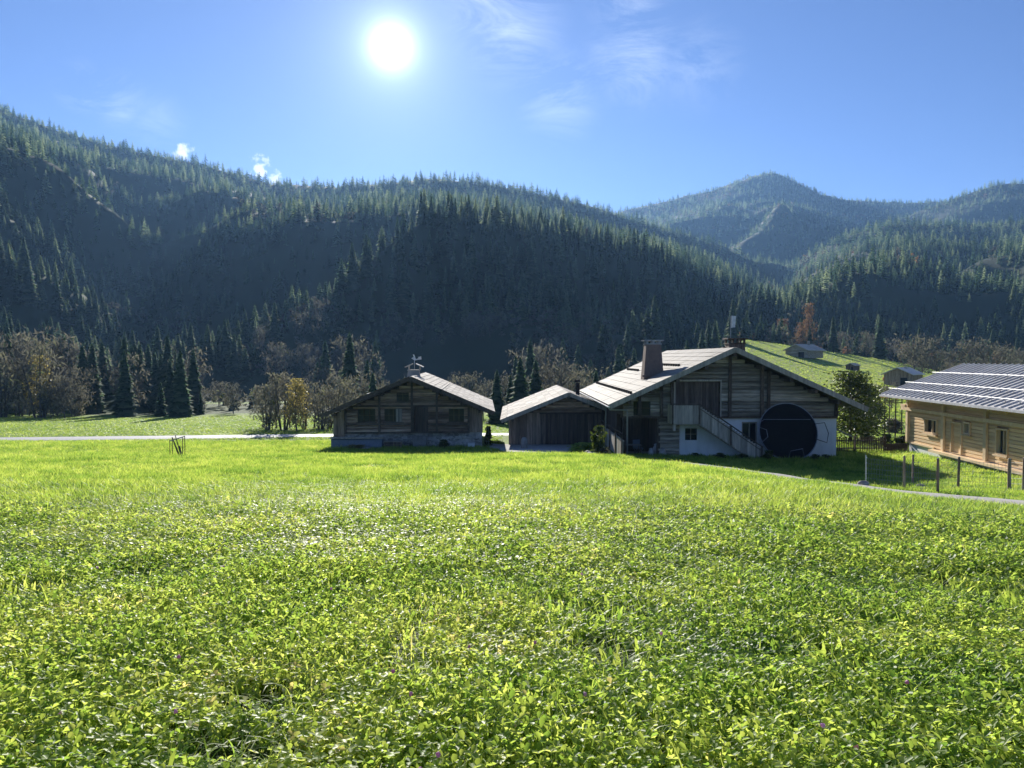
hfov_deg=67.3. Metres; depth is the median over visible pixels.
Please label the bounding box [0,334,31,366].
bare tree
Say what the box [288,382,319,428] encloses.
bare shrub
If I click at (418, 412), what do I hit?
door
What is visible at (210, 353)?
spruce tree
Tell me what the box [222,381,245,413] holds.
bare tree
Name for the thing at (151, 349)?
spruce tree
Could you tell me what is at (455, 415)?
window
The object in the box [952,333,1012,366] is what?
bare tree
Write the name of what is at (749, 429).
window
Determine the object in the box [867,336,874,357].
bare tree
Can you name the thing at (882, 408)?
leafy tree
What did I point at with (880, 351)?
spruce tree
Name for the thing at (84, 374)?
bare tree
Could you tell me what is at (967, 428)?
window
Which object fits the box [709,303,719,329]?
spruce tree
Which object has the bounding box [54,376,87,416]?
bare tree
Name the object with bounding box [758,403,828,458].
trampoline
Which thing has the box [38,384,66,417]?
bare tree
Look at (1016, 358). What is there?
bare tree
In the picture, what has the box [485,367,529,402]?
bare tree
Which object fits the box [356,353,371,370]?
bare tree
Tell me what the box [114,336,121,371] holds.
spruce tree
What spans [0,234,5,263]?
spruce tree
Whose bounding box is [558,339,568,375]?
spruce tree
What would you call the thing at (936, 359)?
bare tree
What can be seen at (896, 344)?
bare tree
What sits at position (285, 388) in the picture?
bare shrub
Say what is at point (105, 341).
spruce tree
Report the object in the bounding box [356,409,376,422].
window
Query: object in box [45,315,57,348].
spruce tree
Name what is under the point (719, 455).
green shrub
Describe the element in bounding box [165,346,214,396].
bare tree
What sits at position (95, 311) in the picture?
spruce tree
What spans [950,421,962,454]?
door
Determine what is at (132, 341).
spruce tree
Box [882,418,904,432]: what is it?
garden bush
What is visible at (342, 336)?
bare tree
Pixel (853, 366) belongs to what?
hut
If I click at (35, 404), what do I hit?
yellow tree
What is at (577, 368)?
spruce tree
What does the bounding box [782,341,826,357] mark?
hay barn
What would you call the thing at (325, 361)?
spruce tree
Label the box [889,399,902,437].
garden post
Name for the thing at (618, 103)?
sky
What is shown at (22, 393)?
bare tree
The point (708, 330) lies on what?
spruce tree
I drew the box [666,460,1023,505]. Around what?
path
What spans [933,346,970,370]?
bare tree
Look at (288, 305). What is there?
spruce tree
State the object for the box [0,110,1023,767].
ground
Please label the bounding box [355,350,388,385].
bare tree
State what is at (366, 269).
spruce tree
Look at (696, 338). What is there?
spruce tree
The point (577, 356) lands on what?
spruce tree
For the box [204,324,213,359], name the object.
spruce tree
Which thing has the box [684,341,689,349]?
spruce tree
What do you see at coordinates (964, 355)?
bare tree
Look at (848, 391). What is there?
leafy tree
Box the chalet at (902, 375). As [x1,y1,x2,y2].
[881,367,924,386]
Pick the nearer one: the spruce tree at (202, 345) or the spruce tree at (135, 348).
the spruce tree at (135, 348)
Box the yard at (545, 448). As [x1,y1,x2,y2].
[487,444,603,452]
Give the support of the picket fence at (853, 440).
on the ground at (472, 354)
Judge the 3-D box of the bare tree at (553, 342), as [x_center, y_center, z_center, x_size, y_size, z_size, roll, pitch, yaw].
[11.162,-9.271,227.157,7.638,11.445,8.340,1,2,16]
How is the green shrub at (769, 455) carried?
on the ground at (472, 354)
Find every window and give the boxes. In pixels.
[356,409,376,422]
[383,409,403,422]
[395,394,410,402]
[447,409,465,422]
[632,401,650,415]
[685,428,696,439]
[742,422,756,444]
[921,418,937,436]
[960,422,971,436]
[992,428,1009,457]
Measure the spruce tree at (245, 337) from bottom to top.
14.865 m
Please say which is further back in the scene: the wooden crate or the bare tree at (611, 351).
the bare tree at (611, 351)
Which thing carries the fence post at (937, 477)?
on the ground at (472, 354)
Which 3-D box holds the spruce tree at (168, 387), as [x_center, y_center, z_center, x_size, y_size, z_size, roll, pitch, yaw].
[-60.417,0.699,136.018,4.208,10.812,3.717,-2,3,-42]
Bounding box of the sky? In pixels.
[0,0,1023,212]
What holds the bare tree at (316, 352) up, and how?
on the ground at (472, 354)
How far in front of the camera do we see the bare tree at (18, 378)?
131.11 m
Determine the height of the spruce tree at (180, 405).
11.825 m
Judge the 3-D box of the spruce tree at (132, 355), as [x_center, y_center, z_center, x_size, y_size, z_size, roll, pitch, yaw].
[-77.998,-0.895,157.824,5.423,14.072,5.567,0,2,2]
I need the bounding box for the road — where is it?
[0,433,508,440]
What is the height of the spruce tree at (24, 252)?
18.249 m
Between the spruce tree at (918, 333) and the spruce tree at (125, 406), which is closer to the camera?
the spruce tree at (125, 406)
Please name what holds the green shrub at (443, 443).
on the ground at (472, 354)
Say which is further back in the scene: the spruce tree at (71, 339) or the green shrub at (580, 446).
the spruce tree at (71, 339)
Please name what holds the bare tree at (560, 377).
on the ground at (472, 354)
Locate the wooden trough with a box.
[330,437,383,447]
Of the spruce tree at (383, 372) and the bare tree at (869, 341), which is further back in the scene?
the bare tree at (869, 341)
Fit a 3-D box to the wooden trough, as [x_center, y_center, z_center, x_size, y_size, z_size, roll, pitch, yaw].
[-10.973,4.209,54.566,3.750,0.860,0.720,0,2,-2]
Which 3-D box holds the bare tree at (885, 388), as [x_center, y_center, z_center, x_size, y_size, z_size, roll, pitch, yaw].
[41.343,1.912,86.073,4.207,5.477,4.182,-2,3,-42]
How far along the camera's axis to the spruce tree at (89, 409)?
131.86 m
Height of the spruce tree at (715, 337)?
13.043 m
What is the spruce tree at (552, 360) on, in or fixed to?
on the ground at (472, 354)
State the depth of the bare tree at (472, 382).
117.41 m
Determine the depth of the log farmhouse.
55.23 m
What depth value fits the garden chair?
48.87 m
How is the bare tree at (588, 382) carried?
on the ground at (472, 354)
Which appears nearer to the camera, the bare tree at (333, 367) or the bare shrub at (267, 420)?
the bare shrub at (267, 420)
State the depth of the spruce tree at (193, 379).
134.45 m
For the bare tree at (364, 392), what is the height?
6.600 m
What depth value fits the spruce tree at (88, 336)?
253.91 m
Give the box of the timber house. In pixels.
[879,363,1023,471]
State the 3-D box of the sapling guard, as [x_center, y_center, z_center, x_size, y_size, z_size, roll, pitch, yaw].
[-18.339,3.441,42.167,0.702,1.305,0.520,0,2,-8]
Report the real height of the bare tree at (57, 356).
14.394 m
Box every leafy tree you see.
[820,370,893,439]
[837,385,894,438]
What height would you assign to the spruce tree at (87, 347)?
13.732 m
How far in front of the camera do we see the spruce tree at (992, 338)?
325.71 m
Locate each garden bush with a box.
[859,433,873,442]
[881,434,894,443]
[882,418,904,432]
[891,435,908,444]
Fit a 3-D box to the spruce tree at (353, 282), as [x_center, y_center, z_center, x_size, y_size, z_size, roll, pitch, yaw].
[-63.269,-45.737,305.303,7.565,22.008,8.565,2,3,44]
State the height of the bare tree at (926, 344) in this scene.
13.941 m
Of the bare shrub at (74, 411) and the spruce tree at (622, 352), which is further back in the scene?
the spruce tree at (622, 352)
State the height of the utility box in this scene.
0.460 m
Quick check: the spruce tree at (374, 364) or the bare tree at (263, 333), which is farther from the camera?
the bare tree at (263, 333)
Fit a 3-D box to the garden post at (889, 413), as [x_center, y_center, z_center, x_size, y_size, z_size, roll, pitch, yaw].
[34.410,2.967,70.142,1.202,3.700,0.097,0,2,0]
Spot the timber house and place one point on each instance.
(973, 413)
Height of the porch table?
0.740 m
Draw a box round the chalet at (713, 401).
[580,316,868,457]
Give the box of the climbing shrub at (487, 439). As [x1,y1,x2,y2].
[483,426,492,445]
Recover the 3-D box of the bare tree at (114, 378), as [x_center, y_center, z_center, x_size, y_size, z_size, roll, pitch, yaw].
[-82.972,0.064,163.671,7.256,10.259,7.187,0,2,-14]
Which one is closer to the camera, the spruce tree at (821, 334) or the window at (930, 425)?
the window at (930, 425)
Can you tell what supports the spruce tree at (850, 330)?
on the ground at (472, 354)
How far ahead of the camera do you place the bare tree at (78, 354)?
161.16 m
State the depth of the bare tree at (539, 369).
160.97 m
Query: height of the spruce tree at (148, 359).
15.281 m
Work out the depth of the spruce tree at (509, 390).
99.79 m
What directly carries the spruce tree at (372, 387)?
on the ground at (472, 354)
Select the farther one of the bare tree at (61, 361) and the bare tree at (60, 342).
the bare tree at (61, 361)
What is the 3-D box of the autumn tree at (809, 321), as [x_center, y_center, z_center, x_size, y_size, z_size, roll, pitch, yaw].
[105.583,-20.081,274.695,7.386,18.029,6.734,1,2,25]
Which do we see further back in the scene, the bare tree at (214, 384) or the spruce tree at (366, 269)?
the spruce tree at (366, 269)
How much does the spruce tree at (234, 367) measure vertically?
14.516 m
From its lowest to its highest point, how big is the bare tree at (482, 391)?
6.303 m
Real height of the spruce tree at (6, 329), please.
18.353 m
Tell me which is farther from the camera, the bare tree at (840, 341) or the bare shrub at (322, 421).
the bare tree at (840, 341)
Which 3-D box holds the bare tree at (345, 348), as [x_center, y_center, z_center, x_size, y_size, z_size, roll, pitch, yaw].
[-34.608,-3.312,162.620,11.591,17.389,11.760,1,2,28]
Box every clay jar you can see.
[648,448,654,454]
[659,447,665,454]
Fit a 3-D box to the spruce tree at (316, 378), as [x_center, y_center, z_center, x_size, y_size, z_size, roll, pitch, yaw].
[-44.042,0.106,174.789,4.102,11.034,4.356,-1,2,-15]
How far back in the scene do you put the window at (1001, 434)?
40.43 m
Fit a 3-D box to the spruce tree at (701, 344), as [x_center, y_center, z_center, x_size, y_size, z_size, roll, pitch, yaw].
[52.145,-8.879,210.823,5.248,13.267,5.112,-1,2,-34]
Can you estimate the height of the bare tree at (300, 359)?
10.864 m
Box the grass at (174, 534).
[0,340,1023,767]
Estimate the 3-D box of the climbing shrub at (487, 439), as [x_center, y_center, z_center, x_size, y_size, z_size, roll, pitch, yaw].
[-1.731,3.824,56.324,0.727,1.628,0.720,0,2,0]
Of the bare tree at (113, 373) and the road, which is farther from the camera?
the bare tree at (113, 373)
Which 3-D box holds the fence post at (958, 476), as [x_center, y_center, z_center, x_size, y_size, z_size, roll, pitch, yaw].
[18.196,3.723,31.346,0.112,1.531,0.097,0,2,-6]
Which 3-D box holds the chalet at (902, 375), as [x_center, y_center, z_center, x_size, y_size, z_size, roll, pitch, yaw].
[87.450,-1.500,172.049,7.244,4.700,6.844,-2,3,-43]
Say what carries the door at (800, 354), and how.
in the hay barn at (808, 350)
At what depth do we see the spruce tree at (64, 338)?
161.42 m
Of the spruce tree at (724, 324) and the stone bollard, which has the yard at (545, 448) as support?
the stone bollard
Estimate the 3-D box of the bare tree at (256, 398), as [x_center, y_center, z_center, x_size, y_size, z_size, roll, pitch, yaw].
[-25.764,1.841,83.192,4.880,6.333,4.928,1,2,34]
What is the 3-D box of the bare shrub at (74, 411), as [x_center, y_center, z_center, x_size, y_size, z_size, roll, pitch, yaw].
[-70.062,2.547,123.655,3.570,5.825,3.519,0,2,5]
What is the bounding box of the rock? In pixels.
[857,481,869,485]
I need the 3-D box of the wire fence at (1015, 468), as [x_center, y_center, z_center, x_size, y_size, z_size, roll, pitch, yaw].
[16.837,3.510,30.201,4.873,1.370,2.838,0,2,13]
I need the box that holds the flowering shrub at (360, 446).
[347,444,367,448]
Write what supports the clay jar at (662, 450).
on the chalet at (713, 401)
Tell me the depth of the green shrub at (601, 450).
46.24 m
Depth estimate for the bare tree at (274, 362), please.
223.38 m
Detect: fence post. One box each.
[865,455,866,480]
[903,456,905,488]
[912,455,913,481]
[936,458,938,492]
[957,457,960,486]
[1007,458,1010,489]
[1022,457,1023,490]
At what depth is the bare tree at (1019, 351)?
205.12 m
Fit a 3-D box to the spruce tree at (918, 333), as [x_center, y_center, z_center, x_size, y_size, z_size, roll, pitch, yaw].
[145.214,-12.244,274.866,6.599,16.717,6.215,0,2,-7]
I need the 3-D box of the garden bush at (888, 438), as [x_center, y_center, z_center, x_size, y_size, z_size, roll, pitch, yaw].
[27.853,4.158,57.196,1.300,0.987,1.294,0,2,0]
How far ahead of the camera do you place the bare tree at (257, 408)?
85.10 m
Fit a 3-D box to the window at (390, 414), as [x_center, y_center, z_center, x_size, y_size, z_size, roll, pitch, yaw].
[-8.521,2.270,55.257,1.480,1.040,0.210,0,2,-2]
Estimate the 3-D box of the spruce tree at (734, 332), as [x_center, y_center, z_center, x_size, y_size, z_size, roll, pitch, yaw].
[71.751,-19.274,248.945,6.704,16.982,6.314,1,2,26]
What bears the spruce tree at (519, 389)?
on the ground at (472, 354)
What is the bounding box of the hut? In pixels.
[845,363,860,370]
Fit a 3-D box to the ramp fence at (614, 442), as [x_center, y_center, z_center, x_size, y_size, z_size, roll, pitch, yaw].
[6.510,3.535,51.000,0.180,1.655,11.500,0,2,0]
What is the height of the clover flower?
0.179 m
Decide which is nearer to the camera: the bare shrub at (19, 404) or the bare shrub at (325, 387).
the bare shrub at (325, 387)
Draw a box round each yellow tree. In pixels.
[22,355,57,414]
[279,378,314,431]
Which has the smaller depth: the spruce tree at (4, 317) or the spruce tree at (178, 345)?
the spruce tree at (178, 345)
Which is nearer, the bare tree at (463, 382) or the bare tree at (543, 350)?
the bare tree at (463, 382)
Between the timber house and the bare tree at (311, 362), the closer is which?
the timber house
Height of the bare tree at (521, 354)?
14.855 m
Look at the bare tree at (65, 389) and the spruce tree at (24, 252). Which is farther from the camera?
the spruce tree at (24, 252)
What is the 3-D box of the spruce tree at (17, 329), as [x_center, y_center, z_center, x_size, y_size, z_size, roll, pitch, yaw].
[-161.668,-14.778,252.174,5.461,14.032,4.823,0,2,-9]
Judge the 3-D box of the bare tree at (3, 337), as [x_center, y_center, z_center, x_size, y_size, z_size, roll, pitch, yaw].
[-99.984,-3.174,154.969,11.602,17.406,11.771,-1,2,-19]
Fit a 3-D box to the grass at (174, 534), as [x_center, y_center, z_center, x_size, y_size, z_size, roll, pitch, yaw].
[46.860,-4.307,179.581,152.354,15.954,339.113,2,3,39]
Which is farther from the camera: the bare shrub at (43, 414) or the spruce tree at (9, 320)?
the spruce tree at (9, 320)
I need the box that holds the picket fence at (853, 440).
[836,436,886,450]
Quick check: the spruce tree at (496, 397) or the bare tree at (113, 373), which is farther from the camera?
the bare tree at (113, 373)
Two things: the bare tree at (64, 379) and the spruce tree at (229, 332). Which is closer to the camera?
the bare tree at (64, 379)
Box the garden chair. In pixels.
[633,439,643,453]
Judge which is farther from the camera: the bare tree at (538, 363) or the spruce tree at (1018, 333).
the spruce tree at (1018, 333)
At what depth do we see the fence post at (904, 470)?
30.71 m
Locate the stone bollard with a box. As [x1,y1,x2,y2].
[521,437,526,447]
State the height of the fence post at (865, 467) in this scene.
1.481 m
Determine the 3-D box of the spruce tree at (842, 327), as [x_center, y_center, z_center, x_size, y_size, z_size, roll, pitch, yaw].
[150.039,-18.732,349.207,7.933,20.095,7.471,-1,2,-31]
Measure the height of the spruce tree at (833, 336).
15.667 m
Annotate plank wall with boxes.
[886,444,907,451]
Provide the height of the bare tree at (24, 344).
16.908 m
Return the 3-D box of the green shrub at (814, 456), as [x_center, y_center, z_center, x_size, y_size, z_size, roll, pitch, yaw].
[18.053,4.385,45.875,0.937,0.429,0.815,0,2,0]
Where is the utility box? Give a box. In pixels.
[468,442,474,446]
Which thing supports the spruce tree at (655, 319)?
on the ground at (472, 354)
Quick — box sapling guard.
[169,435,184,453]
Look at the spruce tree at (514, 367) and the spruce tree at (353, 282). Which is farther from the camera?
the spruce tree at (353, 282)
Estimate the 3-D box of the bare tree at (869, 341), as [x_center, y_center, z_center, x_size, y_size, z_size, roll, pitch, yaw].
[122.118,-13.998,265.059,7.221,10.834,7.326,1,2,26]
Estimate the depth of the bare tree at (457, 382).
104.53 m
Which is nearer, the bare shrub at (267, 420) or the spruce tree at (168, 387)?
the bare shrub at (267, 420)
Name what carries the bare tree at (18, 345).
on the ground at (472, 354)
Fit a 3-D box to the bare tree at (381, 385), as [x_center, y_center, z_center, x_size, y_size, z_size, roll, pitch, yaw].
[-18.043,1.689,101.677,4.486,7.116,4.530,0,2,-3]
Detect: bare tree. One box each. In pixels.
[0,325,52,413]
[0,333,33,370]
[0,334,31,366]
[1,330,53,380]
[1,352,53,415]
[1,353,30,411]
[4,350,60,410]
[23,344,73,382]
[25,320,86,412]
[26,350,76,383]
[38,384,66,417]
[45,370,85,417]
[49,364,76,410]
[52,361,100,415]
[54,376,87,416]
[63,342,111,379]
[99,352,150,405]
[109,364,119,391]
[164,355,208,395]
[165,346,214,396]
[192,386,213,412]
[209,380,224,405]
[210,381,226,402]
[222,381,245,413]
[223,388,242,409]
[246,390,273,423]
[248,372,292,428]
[250,325,267,349]
[253,327,275,355]
[260,339,289,375]
[262,374,309,427]
[287,343,312,375]
[290,308,318,340]
[295,340,311,360]
[297,379,332,426]
[301,343,318,370]
[302,365,333,394]
[305,347,322,368]
[305,355,319,377]
[306,297,327,326]
[319,351,342,376]
[323,368,351,405]
[324,383,359,419]
[327,330,378,389]
[329,352,344,374]
[334,331,353,349]
[338,373,367,404]
[352,378,378,396]
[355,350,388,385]
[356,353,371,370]
[358,371,383,394]
[448,377,465,386]
[449,370,471,388]
[464,370,487,393]
[472,379,492,420]
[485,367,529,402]
[505,342,544,383]
[508,354,551,386]
[517,355,550,386]
[523,337,573,387]
[525,362,575,390]
[533,353,589,395]
[539,334,559,361]
[543,360,603,391]
[563,367,608,389]
[582,353,595,371]
[604,341,619,363]
[837,331,847,351]
[838,329,854,352]
[858,330,876,356]
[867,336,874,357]
[868,380,897,419]
[882,380,900,409]
[884,339,897,354]
[891,337,909,362]
[894,333,940,370]
[899,332,952,377]
[919,345,952,374]
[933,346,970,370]
[949,336,989,366]
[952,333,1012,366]
[978,343,1019,364]
[993,341,1023,364]
[1000,348,1023,364]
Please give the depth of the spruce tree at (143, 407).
138.87 m
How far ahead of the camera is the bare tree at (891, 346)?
310.97 m
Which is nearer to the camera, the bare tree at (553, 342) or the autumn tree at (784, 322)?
the bare tree at (553, 342)
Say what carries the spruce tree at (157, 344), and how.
on the ground at (472, 354)
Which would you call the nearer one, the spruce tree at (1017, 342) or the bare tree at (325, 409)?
the bare tree at (325, 409)
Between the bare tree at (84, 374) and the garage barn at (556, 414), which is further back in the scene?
the bare tree at (84, 374)
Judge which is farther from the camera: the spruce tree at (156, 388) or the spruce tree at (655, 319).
the spruce tree at (655, 319)
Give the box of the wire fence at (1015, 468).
[867,459,1021,488]
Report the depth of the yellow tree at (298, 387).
76.89 m
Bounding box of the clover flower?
[173,709,177,744]
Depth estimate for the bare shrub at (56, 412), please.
123.64 m
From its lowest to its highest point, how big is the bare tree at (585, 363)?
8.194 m
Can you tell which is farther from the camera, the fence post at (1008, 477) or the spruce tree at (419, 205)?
the spruce tree at (419, 205)
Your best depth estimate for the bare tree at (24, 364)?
122.90 m
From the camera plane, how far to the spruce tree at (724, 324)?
302.32 m
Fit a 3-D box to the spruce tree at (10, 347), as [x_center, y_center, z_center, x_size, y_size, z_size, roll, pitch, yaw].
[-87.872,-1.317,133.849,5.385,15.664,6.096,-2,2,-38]
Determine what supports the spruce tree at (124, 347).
on the ground at (472, 354)
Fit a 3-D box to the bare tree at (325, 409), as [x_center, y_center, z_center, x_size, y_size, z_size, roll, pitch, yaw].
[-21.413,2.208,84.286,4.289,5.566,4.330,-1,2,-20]
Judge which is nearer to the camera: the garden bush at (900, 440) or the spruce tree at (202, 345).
the garden bush at (900, 440)
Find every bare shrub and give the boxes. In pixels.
[0,351,29,416]
[1,337,72,417]
[1,366,37,415]
[47,378,67,415]
[65,382,87,415]
[253,384,281,429]
[262,370,306,429]
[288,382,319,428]
[307,389,332,429]
[313,384,342,426]
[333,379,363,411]
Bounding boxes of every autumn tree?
[775,318,790,334]
[792,322,807,343]
[802,302,818,343]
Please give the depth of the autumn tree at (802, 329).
266.55 m
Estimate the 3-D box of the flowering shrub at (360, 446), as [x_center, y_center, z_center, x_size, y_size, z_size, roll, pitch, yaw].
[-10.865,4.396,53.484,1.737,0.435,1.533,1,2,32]
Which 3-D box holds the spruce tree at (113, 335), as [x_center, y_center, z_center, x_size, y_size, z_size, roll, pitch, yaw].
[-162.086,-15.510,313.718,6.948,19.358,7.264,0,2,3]
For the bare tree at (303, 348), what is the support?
on the ground at (472, 354)
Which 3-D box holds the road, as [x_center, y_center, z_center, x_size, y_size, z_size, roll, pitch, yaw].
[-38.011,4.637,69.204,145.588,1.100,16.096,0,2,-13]
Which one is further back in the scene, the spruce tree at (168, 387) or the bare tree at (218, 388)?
the bare tree at (218, 388)
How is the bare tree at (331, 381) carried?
on the ground at (472, 354)
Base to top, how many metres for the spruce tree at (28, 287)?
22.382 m
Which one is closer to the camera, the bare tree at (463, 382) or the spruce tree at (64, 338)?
the bare tree at (463, 382)
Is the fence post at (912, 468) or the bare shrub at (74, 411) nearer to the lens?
the fence post at (912, 468)
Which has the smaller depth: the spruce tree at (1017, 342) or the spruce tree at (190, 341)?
the spruce tree at (190, 341)
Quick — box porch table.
[628,444,641,452]
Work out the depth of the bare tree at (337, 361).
214.87 m
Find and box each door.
[413,407,427,431]
[541,414,571,443]
[572,414,603,443]
[674,380,721,416]
[798,352,803,357]
[900,378,906,385]
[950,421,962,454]
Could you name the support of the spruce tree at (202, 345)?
on the ground at (472, 354)
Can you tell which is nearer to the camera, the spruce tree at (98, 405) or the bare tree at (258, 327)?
the spruce tree at (98, 405)
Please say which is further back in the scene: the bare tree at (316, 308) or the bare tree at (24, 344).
the bare tree at (316, 308)
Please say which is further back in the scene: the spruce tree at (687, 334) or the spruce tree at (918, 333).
the spruce tree at (687, 334)
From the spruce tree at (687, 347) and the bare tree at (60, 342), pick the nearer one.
the bare tree at (60, 342)
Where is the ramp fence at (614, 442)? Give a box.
[599,419,623,454]
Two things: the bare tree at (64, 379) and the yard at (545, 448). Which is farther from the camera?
the bare tree at (64, 379)
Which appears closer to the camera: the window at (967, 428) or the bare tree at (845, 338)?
the window at (967, 428)
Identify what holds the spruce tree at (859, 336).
on the ground at (472, 354)
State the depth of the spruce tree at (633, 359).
182.95 m
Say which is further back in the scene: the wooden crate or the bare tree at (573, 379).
the bare tree at (573, 379)
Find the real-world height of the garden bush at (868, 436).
0.891 m
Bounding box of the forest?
[0,103,1023,416]
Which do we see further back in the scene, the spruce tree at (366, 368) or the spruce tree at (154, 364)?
the spruce tree at (154, 364)
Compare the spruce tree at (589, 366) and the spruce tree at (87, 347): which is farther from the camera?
the spruce tree at (87, 347)
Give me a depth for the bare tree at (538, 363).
155.23 m
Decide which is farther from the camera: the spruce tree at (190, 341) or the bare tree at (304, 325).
the bare tree at (304, 325)
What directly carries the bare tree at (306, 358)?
on the ground at (472, 354)
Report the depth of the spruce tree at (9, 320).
245.78 m
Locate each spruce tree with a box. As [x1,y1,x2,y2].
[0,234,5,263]
[0,307,6,329]
[0,320,11,344]
[0,333,22,413]
[4,312,15,344]
[15,319,20,343]
[16,236,33,276]
[20,254,39,306]
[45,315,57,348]
[52,337,72,405]
[68,338,77,367]
[68,344,98,414]
[72,292,91,334]
[84,326,92,348]
[85,292,92,327]
[85,340,89,360]
[85,343,110,413]
[88,292,102,336]
[97,344,114,408]
[99,321,110,350]
[105,336,139,413]
[107,351,137,416]
[108,323,117,349]
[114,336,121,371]
[128,330,136,347]
[129,347,136,375]
[132,344,154,412]
[133,344,136,358]
[144,345,152,388]
[148,353,157,406]
[149,334,154,354]
[151,326,163,358]
[151,353,162,408]
[152,334,173,409]
[163,359,175,412]
[164,350,193,417]
[175,334,181,354]
[180,341,188,374]
[181,322,187,345]
[185,322,196,360]
[187,350,207,413]
[199,334,208,371]
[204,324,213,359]
[205,328,216,367]
[216,319,230,364]
[226,318,232,348]
[227,334,241,378]
[236,309,250,346]
[267,301,282,344]
[287,284,295,310]
[310,361,322,403]
[318,340,336,402]
[338,332,361,409]
[345,243,361,294]
[358,235,374,280]
[360,360,370,395]
[366,373,376,392]
[370,341,384,387]
[380,360,386,385]
[414,193,422,226]
[485,370,506,424]
[504,375,513,422]
[506,357,529,424]
[512,356,517,385]
[524,338,534,390]
[528,361,543,395]
[547,338,554,372]
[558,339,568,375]
[571,345,583,381]
[573,361,580,391]
[587,359,593,381]
[593,371,598,382]
[613,344,623,373]
[620,344,626,368]
[623,324,631,363]
[628,348,637,367]
[648,300,651,315]
[650,295,660,334]
[681,307,693,349]
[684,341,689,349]
[691,321,700,348]
[697,329,706,348]
[705,320,713,348]
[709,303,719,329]
[712,320,720,347]
[722,317,726,332]
[724,300,742,345]
[817,319,824,342]
[827,316,841,353]
[839,322,847,348]
[846,318,854,348]
[857,326,863,349]
[870,316,888,359]
[913,327,925,366]
[989,329,996,356]
[1012,328,1023,360]
[1015,336,1021,359]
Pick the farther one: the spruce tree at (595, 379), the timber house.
the spruce tree at (595, 379)
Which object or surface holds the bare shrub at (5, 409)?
on the ground at (472, 354)
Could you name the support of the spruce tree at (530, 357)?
on the ground at (472, 354)
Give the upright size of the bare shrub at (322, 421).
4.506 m
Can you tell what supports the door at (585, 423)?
in the garage barn at (556, 414)
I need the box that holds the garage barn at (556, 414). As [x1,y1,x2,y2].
[500,380,621,444]
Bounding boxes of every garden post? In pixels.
[883,398,894,433]
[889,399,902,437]
[896,399,902,433]
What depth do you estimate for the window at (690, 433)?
47.46 m
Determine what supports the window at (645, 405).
in the chalet at (713, 401)
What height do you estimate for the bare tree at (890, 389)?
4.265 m
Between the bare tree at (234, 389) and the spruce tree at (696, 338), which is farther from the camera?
the spruce tree at (696, 338)
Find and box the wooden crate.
[384,440,402,447]
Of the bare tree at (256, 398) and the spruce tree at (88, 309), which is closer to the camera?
the bare tree at (256, 398)
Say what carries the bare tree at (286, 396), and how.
on the ground at (472, 354)
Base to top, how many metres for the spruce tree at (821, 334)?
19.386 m
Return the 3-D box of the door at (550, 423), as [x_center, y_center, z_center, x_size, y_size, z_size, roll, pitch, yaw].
[3.315,3.480,57.472,2.322,2.480,0.061,0,2,0]
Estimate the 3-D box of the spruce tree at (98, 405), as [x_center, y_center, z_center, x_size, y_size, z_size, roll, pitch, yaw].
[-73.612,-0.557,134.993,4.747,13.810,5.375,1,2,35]
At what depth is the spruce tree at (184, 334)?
273.90 m
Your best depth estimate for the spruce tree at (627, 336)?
226.25 m
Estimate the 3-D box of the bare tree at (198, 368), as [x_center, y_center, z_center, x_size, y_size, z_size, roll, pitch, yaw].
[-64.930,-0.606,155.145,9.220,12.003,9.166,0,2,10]
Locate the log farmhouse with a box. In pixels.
[319,355,494,446]
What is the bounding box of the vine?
[589,425,607,451]
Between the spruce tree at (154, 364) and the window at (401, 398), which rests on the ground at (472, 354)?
the spruce tree at (154, 364)
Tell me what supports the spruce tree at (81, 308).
on the ground at (472, 354)
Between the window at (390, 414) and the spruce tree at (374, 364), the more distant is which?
the spruce tree at (374, 364)
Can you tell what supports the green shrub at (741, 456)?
on the ground at (472, 354)
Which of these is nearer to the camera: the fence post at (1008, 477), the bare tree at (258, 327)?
the fence post at (1008, 477)
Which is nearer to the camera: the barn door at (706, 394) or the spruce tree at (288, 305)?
the barn door at (706, 394)
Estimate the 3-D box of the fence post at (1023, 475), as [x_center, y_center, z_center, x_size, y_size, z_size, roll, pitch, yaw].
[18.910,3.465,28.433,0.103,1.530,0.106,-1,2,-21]
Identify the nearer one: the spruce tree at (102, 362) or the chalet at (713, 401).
the chalet at (713, 401)
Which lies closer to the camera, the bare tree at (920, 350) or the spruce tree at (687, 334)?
the bare tree at (920, 350)
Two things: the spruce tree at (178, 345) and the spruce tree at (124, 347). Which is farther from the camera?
the spruce tree at (178, 345)
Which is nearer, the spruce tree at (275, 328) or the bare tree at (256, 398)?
the bare tree at (256, 398)
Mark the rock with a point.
(867, 483)
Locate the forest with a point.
(756, 299)
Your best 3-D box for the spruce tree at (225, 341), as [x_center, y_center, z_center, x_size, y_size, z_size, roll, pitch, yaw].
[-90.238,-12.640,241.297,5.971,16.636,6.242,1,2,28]
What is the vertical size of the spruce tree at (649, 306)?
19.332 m
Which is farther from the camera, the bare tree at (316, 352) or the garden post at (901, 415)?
the bare tree at (316, 352)
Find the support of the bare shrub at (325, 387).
on the ground at (472, 354)
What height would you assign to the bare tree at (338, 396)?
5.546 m
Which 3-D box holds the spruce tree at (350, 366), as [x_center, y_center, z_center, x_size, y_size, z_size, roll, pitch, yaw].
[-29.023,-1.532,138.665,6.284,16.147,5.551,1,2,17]
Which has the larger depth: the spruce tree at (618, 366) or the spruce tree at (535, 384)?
the spruce tree at (618, 366)
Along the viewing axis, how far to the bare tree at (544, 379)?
104.79 m
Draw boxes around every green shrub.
[438,439,449,447]
[567,442,597,452]
[596,447,610,453]
[713,453,726,457]
[736,454,749,458]
[760,450,773,459]
[809,454,822,459]

